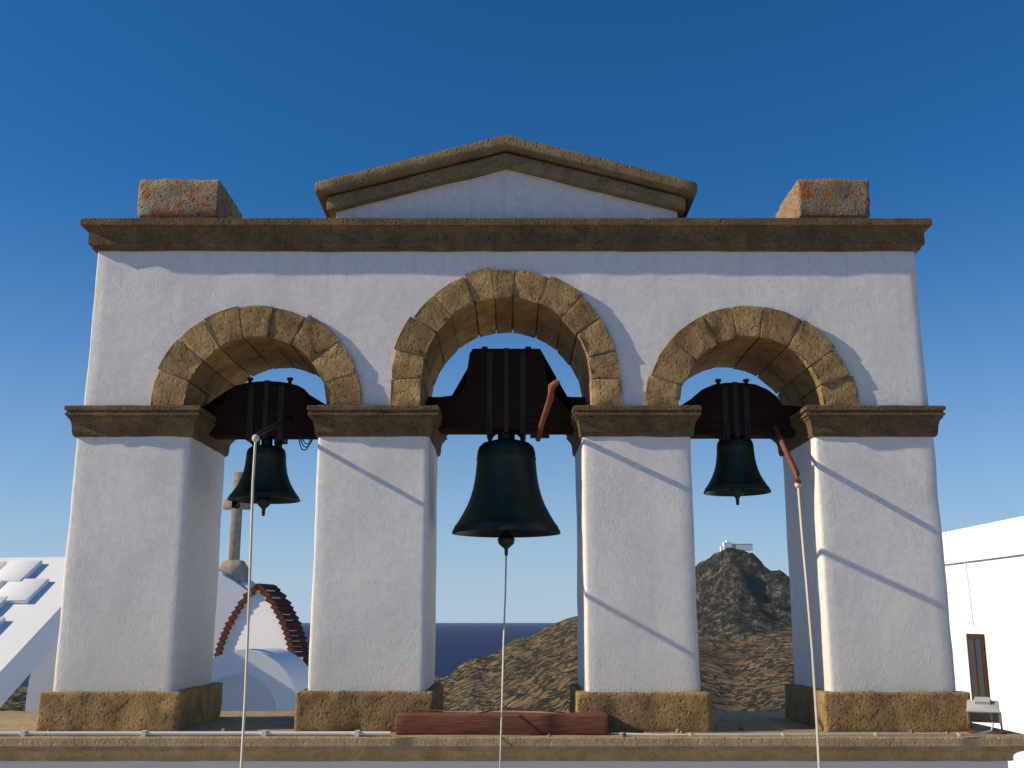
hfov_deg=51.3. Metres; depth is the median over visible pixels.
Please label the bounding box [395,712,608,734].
old wooden beam
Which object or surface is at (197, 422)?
pier capitals
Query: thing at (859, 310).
belfry wall
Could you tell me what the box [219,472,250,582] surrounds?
stone chapel cross
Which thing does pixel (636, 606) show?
belfry pier
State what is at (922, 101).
sky
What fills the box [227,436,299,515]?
bell
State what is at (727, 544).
hilltop monastery
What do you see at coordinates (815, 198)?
acroterion blocks
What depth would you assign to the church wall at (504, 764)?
5.79 m
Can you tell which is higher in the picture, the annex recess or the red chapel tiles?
the red chapel tiles
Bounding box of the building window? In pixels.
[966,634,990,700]
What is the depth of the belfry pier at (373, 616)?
6.24 m
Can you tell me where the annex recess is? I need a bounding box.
[219,674,276,710]
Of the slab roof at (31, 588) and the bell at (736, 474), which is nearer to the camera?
the bell at (736, 474)
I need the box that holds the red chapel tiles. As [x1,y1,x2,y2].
[214,583,308,666]
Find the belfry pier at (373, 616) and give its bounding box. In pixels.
[308,436,437,691]
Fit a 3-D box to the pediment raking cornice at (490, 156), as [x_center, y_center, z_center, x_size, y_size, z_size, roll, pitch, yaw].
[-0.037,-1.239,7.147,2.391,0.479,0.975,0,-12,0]
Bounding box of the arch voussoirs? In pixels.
[151,268,858,406]
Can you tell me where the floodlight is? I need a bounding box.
[964,697,1006,733]
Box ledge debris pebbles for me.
[47,719,949,736]
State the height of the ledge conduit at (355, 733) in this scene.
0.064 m
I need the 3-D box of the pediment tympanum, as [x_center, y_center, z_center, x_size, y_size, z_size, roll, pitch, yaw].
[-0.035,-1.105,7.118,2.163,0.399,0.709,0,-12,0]
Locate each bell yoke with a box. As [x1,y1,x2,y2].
[202,377,326,446]
[427,346,585,440]
[682,379,802,442]
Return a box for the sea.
[20,623,554,685]
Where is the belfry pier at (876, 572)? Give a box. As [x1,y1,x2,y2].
[783,437,955,691]
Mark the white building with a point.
(996, 588)
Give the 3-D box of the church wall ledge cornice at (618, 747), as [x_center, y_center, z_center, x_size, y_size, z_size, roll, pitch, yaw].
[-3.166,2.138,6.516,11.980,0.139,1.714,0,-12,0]
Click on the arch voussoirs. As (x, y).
(258, 347)
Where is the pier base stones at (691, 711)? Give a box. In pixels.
[36,682,972,731]
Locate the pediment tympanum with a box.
[336,169,676,217]
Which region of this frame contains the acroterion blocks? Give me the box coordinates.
[138,179,869,217]
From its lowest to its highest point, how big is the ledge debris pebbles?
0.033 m
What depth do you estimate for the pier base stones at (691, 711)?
6.00 m
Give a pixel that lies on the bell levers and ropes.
(553, 385)
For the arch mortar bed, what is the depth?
6.54 m
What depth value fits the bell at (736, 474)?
6.66 m
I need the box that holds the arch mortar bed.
[161,271,846,396]
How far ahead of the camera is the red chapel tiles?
17.62 m
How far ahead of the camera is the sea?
11233.34 m
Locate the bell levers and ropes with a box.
[240,379,820,767]
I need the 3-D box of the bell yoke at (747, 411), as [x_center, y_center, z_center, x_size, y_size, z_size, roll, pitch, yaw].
[1.444,0.191,6.830,0.820,0.453,0.192,0,-12,0]
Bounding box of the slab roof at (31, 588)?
[0,557,64,706]
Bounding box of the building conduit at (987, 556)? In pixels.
[944,532,1023,625]
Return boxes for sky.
[0,0,1023,622]
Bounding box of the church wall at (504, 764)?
[0,761,1007,767]
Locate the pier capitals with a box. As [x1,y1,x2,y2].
[64,405,945,456]
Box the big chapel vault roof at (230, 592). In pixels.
[25,569,255,710]
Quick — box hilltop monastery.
[720,540,752,550]
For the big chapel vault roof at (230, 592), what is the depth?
19.87 m
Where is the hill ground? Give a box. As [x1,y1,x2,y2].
[0,547,794,710]
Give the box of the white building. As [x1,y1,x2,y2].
[942,516,1023,767]
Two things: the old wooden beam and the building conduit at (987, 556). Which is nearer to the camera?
the old wooden beam
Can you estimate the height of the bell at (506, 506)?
0.808 m
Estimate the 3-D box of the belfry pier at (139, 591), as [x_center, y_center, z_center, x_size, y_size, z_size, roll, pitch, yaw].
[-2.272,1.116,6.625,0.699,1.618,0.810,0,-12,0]
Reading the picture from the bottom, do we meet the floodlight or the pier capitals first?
the floodlight
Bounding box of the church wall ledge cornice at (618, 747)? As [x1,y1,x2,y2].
[0,711,1023,761]
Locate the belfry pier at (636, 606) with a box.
[575,436,699,691]
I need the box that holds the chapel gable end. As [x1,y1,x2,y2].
[221,590,302,659]
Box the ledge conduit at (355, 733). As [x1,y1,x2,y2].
[0,722,993,736]
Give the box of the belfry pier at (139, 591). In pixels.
[53,436,224,691]
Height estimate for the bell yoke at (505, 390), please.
0.635 m
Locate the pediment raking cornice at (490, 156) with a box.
[315,135,696,217]
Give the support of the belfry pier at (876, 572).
on the pier base stones at (691, 711)
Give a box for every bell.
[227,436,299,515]
[452,430,560,555]
[703,436,770,504]
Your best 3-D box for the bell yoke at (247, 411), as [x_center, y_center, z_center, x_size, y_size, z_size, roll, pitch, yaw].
[-1.546,0.188,6.831,0.840,0.467,0.192,0,-12,0]
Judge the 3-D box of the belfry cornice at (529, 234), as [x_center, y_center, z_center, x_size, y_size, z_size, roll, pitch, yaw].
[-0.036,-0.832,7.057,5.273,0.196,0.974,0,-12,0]
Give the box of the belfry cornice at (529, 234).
[80,218,931,253]
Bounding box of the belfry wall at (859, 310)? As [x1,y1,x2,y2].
[84,251,928,405]

